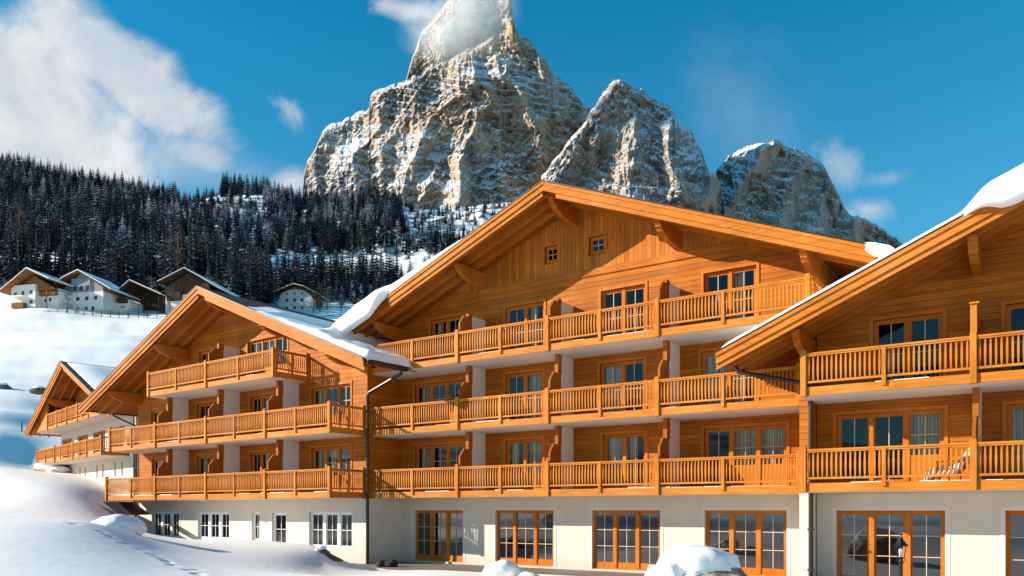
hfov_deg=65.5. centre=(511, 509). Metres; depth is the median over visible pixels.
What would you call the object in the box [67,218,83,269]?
spruce tree
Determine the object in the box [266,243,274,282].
spruce tree
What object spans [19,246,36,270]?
spruce tree
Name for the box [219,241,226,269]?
spruce tree
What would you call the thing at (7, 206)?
spruce tree
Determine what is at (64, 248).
spruce tree
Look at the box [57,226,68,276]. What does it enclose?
spruce tree
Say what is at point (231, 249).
spruce tree
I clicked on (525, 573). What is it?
snowy boulder
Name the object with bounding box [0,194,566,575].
snow ground
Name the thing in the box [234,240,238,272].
spruce tree
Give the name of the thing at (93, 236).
spruce tree
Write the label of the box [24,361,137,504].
chalet block
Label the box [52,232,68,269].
spruce tree
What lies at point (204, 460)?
window
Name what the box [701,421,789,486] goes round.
window
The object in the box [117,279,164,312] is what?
barn
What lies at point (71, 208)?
spruce tree
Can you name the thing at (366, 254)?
spruce tree
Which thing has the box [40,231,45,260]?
spruce tree
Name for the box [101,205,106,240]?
spruce tree
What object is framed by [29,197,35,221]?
spruce tree
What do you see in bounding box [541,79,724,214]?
mountain
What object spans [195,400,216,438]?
window
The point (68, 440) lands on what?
window
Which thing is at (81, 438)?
window
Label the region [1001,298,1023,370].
window
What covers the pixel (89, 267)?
spruce tree
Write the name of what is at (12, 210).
spruce tree
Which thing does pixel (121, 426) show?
window
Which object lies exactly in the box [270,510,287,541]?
window
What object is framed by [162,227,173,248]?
larch tree
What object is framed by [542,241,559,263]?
attic window
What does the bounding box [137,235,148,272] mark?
spruce tree
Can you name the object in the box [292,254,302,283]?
spruce tree
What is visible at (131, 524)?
snowy boulder
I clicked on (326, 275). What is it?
spruce tree
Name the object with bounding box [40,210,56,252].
spruce tree
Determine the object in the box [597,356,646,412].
window
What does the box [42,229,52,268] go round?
spruce tree
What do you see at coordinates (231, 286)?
spruce tree
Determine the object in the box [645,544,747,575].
snowy boulder
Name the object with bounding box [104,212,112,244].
spruce tree
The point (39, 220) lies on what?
spruce tree
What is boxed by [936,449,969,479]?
lounge chair
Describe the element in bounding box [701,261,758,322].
window
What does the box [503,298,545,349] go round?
window
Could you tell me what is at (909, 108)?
sky
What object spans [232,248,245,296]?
spruce tree
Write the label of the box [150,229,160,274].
spruce tree
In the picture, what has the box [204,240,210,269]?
spruce tree
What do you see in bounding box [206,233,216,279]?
spruce tree
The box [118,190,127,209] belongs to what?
spruce tree
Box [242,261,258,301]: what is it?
spruce tree
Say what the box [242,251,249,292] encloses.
spruce tree
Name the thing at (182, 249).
spruce tree
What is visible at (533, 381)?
window
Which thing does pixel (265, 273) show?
spruce tree
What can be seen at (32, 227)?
spruce tree
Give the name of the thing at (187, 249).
spruce tree
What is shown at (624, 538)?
glazed door
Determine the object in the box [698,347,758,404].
window
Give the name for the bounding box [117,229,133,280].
spruce tree
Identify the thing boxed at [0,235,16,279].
spruce tree
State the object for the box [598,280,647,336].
window
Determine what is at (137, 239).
spruce tree
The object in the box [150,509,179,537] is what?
window
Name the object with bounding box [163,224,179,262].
spruce tree
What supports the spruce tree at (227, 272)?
on the snow ground
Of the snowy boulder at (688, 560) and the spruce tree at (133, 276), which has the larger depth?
the spruce tree at (133, 276)
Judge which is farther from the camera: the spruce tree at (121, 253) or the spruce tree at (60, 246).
the spruce tree at (60, 246)
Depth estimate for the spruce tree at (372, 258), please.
428.98 m
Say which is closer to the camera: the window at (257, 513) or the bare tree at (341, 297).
the window at (257, 513)
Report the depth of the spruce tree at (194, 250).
304.16 m
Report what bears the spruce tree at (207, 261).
on the snow ground
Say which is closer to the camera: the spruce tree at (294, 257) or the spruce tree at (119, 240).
the spruce tree at (119, 240)
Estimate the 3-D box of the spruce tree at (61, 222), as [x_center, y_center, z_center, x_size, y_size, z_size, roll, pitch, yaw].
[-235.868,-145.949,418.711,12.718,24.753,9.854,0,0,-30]
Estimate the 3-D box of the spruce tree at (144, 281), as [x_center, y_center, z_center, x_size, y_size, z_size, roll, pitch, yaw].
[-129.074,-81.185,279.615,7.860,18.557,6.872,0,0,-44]
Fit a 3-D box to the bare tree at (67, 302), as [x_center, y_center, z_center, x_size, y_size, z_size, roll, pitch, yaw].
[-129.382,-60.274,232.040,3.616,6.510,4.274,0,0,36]
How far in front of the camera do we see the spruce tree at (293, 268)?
354.99 m
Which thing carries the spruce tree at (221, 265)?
on the snow ground
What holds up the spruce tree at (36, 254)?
on the snow ground
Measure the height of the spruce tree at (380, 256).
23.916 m
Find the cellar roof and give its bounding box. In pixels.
[103,502,150,514]
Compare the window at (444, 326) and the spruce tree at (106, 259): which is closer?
the window at (444, 326)
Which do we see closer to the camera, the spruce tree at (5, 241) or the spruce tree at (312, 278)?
the spruce tree at (5, 241)
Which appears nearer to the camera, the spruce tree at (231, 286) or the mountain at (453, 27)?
the spruce tree at (231, 286)
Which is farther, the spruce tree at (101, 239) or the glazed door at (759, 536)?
the spruce tree at (101, 239)
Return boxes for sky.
[0,0,1023,243]
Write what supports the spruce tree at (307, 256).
on the snow ground
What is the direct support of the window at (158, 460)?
in the chalet block at (254, 420)
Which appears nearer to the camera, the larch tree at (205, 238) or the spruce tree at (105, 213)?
the larch tree at (205, 238)
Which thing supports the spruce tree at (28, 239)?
on the snow ground
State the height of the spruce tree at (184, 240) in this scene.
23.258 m
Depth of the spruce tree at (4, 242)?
310.30 m
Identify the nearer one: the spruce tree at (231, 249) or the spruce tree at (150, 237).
the spruce tree at (231, 249)
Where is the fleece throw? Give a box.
[923,448,978,479]
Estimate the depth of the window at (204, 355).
45.24 m
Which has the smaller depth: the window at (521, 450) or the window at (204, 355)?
the window at (521, 450)
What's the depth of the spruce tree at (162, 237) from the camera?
348.52 m
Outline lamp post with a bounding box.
[893,533,908,575]
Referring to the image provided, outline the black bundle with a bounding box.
[376,559,397,566]
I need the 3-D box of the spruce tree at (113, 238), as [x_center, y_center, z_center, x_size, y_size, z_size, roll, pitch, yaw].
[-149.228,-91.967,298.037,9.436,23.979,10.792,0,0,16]
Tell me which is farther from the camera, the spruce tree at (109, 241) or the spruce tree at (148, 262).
the spruce tree at (109, 241)
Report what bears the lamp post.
on the snow ground
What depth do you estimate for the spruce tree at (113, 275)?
279.44 m
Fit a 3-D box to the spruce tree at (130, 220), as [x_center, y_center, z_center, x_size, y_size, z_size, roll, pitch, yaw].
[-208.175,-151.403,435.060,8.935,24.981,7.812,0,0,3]
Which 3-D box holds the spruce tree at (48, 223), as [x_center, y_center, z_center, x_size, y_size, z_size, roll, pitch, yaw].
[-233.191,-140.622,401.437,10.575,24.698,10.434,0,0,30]
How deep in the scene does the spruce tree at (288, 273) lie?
361.87 m
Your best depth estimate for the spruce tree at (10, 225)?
393.84 m
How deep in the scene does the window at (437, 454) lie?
38.29 m
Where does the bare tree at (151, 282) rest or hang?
on the snow ground
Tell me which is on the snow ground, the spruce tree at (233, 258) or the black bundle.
the spruce tree at (233, 258)
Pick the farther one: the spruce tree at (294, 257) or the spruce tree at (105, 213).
the spruce tree at (105, 213)
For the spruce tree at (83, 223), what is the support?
on the snow ground
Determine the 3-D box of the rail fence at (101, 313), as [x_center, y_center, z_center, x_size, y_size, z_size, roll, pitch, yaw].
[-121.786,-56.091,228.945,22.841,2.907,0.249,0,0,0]
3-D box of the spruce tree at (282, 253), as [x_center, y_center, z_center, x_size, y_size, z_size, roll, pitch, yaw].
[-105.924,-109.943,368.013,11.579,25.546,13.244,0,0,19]
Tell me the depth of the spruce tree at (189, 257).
279.62 m
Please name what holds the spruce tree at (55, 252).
on the snow ground
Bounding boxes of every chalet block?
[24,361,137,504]
[78,286,416,563]
[332,180,894,575]
[713,163,1023,575]
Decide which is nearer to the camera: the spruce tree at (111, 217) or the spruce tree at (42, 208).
the spruce tree at (111, 217)
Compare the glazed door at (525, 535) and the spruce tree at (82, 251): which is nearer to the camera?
the glazed door at (525, 535)
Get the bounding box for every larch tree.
[6,202,27,242]
[101,249,118,281]
[155,238,176,278]
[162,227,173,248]
[163,232,186,271]
[203,232,209,246]
[271,262,280,299]
[372,253,393,286]
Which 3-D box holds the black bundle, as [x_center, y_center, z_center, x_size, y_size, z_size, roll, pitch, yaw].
[-5.526,2.368,35.200,0.986,0.420,0.612,0,0,0]
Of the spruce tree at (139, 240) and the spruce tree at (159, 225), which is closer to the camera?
the spruce tree at (139, 240)
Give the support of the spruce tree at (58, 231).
on the snow ground
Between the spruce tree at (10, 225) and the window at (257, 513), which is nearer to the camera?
the window at (257, 513)
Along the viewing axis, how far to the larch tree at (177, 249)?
285.53 m
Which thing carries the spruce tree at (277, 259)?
on the snow ground
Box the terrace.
[352,561,644,575]
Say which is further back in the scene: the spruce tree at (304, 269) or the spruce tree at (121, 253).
the spruce tree at (304, 269)
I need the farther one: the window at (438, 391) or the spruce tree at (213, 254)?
the spruce tree at (213, 254)
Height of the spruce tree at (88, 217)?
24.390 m
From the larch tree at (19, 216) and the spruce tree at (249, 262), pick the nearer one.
the spruce tree at (249, 262)
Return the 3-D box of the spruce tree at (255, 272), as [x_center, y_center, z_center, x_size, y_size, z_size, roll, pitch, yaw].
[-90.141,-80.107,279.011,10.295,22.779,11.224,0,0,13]
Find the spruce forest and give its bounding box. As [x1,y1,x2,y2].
[0,149,511,305]
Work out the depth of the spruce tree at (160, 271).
297.44 m
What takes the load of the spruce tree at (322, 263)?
on the snow ground
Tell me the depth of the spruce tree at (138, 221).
451.58 m
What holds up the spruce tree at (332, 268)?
on the snow ground
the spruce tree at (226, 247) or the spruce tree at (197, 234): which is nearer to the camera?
the spruce tree at (226, 247)
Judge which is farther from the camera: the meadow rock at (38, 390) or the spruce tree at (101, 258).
the spruce tree at (101, 258)
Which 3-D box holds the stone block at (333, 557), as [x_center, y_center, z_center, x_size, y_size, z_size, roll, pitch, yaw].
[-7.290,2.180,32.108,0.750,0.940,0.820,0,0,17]
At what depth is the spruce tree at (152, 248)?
304.05 m
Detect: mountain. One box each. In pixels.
[302,33,590,209]
[406,0,528,79]
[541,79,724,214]
[716,139,902,248]
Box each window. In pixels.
[62,438,71,457]
[78,434,87,454]
[93,430,104,451]
[113,426,123,446]
[150,407,165,442]
[150,457,165,494]
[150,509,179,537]
[171,283,174,290]
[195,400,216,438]
[195,453,216,493]
[196,510,230,539]
[197,346,216,383]
[246,335,288,374]
[249,391,275,433]
[249,449,275,492]
[250,510,260,539]
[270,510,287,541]
[307,509,353,548]
[309,381,351,428]
[309,443,351,491]
[413,377,462,426]
[413,441,464,491]
[429,313,462,359]
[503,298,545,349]
[503,368,544,419]
[503,436,544,489]
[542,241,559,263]
[586,231,606,255]
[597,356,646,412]
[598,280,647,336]
[600,430,647,487]
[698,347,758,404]
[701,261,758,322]
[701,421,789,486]
[832,405,947,482]
[869,308,946,381]
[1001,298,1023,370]
[1002,400,1023,479]
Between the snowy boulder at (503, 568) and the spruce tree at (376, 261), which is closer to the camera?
the snowy boulder at (503, 568)
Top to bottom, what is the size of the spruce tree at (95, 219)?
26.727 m
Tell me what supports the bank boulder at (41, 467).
on the snow ground
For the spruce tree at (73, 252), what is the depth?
284.98 m
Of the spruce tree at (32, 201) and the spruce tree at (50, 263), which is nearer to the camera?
the spruce tree at (50, 263)
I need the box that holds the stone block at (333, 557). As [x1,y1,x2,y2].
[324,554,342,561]
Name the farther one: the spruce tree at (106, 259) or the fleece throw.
the spruce tree at (106, 259)
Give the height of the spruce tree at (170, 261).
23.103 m
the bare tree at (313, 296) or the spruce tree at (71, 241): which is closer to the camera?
the bare tree at (313, 296)
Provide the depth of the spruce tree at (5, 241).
302.80 m
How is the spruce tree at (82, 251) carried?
on the snow ground
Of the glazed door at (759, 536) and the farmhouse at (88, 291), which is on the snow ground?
the farmhouse at (88, 291)
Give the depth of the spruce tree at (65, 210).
477.53 m
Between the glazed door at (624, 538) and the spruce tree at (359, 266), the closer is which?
the glazed door at (624, 538)
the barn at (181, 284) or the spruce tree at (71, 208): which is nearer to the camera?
the barn at (181, 284)
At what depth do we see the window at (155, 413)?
48.23 m
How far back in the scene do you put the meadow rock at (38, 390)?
113.48 m
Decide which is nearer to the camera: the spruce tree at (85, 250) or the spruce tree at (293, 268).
the spruce tree at (85, 250)
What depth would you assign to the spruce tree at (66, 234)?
393.58 m
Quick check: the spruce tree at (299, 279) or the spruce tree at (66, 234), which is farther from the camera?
the spruce tree at (66, 234)
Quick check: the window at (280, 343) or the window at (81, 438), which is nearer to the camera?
the window at (280, 343)
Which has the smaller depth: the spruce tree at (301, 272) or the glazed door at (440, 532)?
the glazed door at (440, 532)
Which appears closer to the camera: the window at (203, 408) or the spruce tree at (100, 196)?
the window at (203, 408)
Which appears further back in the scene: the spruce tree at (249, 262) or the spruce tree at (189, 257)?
the spruce tree at (249, 262)
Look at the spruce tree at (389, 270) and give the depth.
423.24 m
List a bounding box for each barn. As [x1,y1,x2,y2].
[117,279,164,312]
[157,267,239,313]
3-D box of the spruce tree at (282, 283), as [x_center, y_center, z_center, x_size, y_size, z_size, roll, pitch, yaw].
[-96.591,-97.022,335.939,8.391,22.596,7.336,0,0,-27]
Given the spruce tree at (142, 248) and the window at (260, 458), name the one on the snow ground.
the spruce tree at (142, 248)
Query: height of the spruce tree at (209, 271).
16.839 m
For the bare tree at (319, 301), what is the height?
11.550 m
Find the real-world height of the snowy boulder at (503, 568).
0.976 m
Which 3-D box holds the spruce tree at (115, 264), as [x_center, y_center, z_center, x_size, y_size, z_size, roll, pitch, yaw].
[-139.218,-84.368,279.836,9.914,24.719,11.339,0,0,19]
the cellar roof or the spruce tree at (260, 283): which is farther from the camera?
the spruce tree at (260, 283)
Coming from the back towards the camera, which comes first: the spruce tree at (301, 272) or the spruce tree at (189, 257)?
the spruce tree at (301, 272)
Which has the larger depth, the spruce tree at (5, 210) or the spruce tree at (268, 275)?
the spruce tree at (5, 210)
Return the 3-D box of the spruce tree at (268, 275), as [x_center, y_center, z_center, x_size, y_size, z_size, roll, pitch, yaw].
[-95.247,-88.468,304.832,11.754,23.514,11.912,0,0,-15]
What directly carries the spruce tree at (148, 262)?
on the snow ground
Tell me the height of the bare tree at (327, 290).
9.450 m
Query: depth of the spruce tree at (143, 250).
309.99 m
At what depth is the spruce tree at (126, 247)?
291.63 m
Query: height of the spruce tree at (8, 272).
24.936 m
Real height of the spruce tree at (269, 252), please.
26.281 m
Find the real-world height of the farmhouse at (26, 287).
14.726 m
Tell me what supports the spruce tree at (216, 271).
on the snow ground
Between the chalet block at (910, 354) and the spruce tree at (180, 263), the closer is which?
the chalet block at (910, 354)
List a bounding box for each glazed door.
[412,507,464,562]
[493,507,555,566]
[589,507,662,570]
[701,507,789,575]
[832,506,949,575]
[1000,506,1023,575]
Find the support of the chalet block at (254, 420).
on the snow ground
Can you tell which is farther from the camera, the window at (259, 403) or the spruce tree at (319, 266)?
the spruce tree at (319, 266)
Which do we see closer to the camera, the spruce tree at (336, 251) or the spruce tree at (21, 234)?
the spruce tree at (21, 234)
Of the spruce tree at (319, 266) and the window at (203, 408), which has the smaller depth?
the window at (203, 408)
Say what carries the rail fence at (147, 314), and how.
on the snow ground
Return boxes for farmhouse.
[0,267,73,308]
[54,269,142,312]
[273,283,329,309]
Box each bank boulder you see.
[36,463,66,471]
[46,466,70,472]
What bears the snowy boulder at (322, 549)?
on the snow ground
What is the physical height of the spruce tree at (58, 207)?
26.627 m
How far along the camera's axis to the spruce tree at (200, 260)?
303.98 m
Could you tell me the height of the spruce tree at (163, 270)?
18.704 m
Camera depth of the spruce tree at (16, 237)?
291.60 m
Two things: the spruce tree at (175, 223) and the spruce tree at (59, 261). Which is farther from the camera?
the spruce tree at (175, 223)
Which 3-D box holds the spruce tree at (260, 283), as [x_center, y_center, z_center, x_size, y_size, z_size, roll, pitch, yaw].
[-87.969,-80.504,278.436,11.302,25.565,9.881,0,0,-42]
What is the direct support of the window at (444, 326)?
in the chalet block at (572, 398)
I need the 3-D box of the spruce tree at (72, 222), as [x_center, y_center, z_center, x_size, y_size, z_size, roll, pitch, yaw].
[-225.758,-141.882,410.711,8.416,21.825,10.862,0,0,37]
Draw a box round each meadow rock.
[0,383,11,388]
[29,386,45,394]
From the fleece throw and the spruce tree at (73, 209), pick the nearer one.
the fleece throw
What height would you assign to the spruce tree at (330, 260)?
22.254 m
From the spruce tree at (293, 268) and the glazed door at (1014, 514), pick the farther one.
the spruce tree at (293, 268)
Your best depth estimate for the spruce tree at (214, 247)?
342.27 m
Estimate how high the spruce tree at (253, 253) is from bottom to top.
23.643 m
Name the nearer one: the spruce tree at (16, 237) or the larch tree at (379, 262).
the spruce tree at (16, 237)
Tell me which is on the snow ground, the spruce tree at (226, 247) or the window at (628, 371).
the spruce tree at (226, 247)
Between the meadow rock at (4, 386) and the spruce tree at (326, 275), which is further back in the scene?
the spruce tree at (326, 275)
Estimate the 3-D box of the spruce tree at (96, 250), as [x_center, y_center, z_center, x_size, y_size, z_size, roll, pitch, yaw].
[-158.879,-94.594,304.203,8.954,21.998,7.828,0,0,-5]
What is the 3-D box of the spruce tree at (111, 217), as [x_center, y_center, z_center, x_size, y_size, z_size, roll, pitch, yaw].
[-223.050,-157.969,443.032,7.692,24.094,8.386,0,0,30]
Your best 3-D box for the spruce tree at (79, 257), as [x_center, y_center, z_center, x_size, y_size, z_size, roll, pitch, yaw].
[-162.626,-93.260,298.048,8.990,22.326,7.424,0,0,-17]
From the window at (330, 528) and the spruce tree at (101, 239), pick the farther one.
the spruce tree at (101, 239)
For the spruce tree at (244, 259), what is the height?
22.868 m
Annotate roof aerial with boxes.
[616,185,657,199]
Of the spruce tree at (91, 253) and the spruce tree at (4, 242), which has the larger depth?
the spruce tree at (4, 242)
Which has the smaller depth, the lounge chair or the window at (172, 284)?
the lounge chair
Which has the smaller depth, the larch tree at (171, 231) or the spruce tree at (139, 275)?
the spruce tree at (139, 275)
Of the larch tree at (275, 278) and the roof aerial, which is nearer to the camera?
the roof aerial
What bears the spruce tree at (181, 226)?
on the snow ground
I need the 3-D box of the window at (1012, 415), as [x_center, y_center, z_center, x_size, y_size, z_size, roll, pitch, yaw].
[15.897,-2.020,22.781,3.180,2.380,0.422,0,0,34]
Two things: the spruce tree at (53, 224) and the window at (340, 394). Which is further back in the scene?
the spruce tree at (53, 224)
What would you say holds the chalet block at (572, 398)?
on the snow ground
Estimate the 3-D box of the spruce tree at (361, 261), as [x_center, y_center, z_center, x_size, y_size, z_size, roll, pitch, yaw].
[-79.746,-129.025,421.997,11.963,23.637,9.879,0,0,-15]
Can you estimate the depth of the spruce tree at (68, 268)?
279.33 m
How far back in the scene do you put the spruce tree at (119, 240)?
316.74 m
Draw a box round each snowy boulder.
[91,514,146,535]
[316,545,329,554]
[482,560,523,575]
[518,571,538,575]
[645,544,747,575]
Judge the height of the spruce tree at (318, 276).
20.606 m
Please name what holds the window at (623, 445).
in the chalet block at (572, 398)
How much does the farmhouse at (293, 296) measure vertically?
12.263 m
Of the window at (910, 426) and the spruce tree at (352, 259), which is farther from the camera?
the spruce tree at (352, 259)
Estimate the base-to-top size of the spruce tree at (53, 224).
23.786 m
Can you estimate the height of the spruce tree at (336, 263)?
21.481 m
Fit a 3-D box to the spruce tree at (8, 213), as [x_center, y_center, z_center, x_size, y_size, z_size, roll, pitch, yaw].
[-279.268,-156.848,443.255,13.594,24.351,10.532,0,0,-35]
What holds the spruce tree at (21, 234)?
on the snow ground
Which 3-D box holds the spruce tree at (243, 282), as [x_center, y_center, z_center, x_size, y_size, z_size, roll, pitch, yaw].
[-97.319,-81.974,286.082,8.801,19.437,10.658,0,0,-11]
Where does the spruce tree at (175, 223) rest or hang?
on the snow ground
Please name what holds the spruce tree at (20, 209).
on the snow ground
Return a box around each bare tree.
[60,292,73,310]
[141,276,157,297]
[307,292,319,312]
[312,282,327,311]
[322,287,332,309]
[337,293,344,311]
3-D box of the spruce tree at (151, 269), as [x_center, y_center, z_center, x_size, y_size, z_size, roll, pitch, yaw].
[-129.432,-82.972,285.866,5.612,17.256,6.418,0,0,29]
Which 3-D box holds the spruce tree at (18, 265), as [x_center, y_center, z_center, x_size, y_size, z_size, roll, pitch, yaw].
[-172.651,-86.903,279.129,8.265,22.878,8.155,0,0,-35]
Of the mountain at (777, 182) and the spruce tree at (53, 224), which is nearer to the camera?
the spruce tree at (53, 224)
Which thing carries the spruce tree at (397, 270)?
on the snow ground
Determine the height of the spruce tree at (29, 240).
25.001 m
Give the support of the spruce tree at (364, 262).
on the snow ground
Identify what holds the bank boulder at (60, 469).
on the snow ground
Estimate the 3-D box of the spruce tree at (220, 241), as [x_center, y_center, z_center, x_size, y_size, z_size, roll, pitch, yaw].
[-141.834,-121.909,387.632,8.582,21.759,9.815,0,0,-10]
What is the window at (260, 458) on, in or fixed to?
in the chalet block at (254, 420)
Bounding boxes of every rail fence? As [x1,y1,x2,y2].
[49,310,127,317]
[129,309,166,318]
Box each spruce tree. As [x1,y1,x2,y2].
[0,219,14,271]
[0,224,16,283]
[0,233,5,266]
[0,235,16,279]
[1,197,7,226]
[1,216,27,275]
[2,193,10,223]
[2,209,9,236]
[2,215,15,250]
[7,201,15,220]
[9,231,23,278]
[18,197,23,223]
[19,224,26,269]
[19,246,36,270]
[21,219,33,269]
[23,220,38,270]
[23,226,47,271]
[25,208,40,252]
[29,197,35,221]
[35,206,45,249]
[36,192,47,221]
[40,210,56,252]
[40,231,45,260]
[41,207,56,252]
[41,233,58,277]
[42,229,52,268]
[50,209,61,251]
[50,211,55,239]
[51,240,57,274]
[51,242,65,278]
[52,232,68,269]
[54,200,60,233]
[56,209,63,246]
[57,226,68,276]
[57,230,68,274]
[59,228,83,276]
[61,216,69,252]
[62,192,68,227]
[65,254,71,273]
[66,197,72,230]
[67,214,73,249]
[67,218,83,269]
[69,202,76,235]
[75,189,83,221]
[75,236,84,268]
[77,197,92,233]
[79,206,88,241]
[79,239,86,268]
[81,240,86,269]
[82,233,99,273]
[83,242,97,275]
[86,205,101,246]
[87,227,99,267]
[92,187,103,221]
[92,234,101,275]
[96,238,112,280]
[96,244,104,278]
[97,227,107,260]
[98,195,108,234]
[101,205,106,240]
[101,233,116,280]
[103,225,114,254]
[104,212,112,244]
[105,205,115,239]
[106,235,127,286]
[109,261,120,286]
[117,227,136,282]
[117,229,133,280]
[117,235,130,286]
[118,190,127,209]
[118,227,123,256]
[127,213,135,236]
[128,224,137,268]
[130,253,137,280]
[133,209,146,239]
[133,226,141,261]
[135,233,140,263]
[135,237,147,285]
[135,249,146,286]
[136,228,149,278]
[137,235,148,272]
[138,253,152,286]
[145,230,159,287]
[146,223,158,261]
[146,252,152,284]
[147,255,157,290]
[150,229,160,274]
[154,246,164,291]
[155,206,162,243]
[156,242,177,294]
[158,225,164,256]
[158,252,166,291]
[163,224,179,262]
[171,210,180,237]
[172,229,184,270]
[174,232,186,271]
[180,220,185,251]
[180,234,197,270]
[182,234,186,261]
[184,238,194,269]
[186,230,199,274]
[191,216,204,247]
[193,233,206,274]
[199,248,212,280]
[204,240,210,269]
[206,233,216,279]
[207,260,213,279]
[210,231,217,261]
[210,251,225,285]
[217,237,221,258]
[218,244,227,286]
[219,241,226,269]
[219,245,237,293]
[222,233,228,262]
[223,240,237,287]
[226,254,240,294]
[232,245,237,292]
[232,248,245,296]
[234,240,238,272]
[234,255,248,296]
[237,246,248,291]
[240,233,247,265]
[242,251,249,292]
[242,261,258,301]
[246,250,269,302]
[247,251,252,277]
[251,244,254,275]
[252,243,273,303]
[257,252,277,305]
[261,248,277,303]
[264,237,274,271]
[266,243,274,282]
[273,254,280,286]
[274,245,287,287]
[276,257,288,299]
[284,260,291,285]
[290,246,296,281]
[291,259,295,281]
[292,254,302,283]
[294,267,302,284]
[296,259,305,285]
[298,256,309,287]
[304,242,310,274]
[308,252,317,291]
[314,255,323,291]
[316,250,323,287]
[320,243,327,282]
[324,258,330,286]
[327,250,334,281]
[327,251,338,288]
[332,244,338,272]
[332,253,341,275]
[350,245,356,277]
[353,257,363,288]
[355,246,371,279]
[361,248,368,283]
[364,245,370,277]
[367,243,375,277]
[370,251,381,292]
[379,244,383,271]
[385,250,392,281]
[395,254,400,279]
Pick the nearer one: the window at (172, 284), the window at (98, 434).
the window at (98, 434)
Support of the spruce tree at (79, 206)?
on the snow ground
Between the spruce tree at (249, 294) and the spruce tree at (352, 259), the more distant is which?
the spruce tree at (352, 259)
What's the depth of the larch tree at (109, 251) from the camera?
285.55 m
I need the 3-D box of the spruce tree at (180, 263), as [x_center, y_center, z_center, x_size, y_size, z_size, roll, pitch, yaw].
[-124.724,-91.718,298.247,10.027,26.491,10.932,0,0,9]
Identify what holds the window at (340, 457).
in the chalet block at (254, 420)
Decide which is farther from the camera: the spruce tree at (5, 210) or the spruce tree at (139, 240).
the spruce tree at (5, 210)
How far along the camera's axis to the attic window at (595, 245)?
33.03 m
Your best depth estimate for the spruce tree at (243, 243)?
402.32 m
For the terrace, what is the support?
on the snow ground
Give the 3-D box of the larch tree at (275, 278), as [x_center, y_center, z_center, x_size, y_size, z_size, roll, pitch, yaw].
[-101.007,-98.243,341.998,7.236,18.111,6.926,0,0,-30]
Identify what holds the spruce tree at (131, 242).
on the snow ground

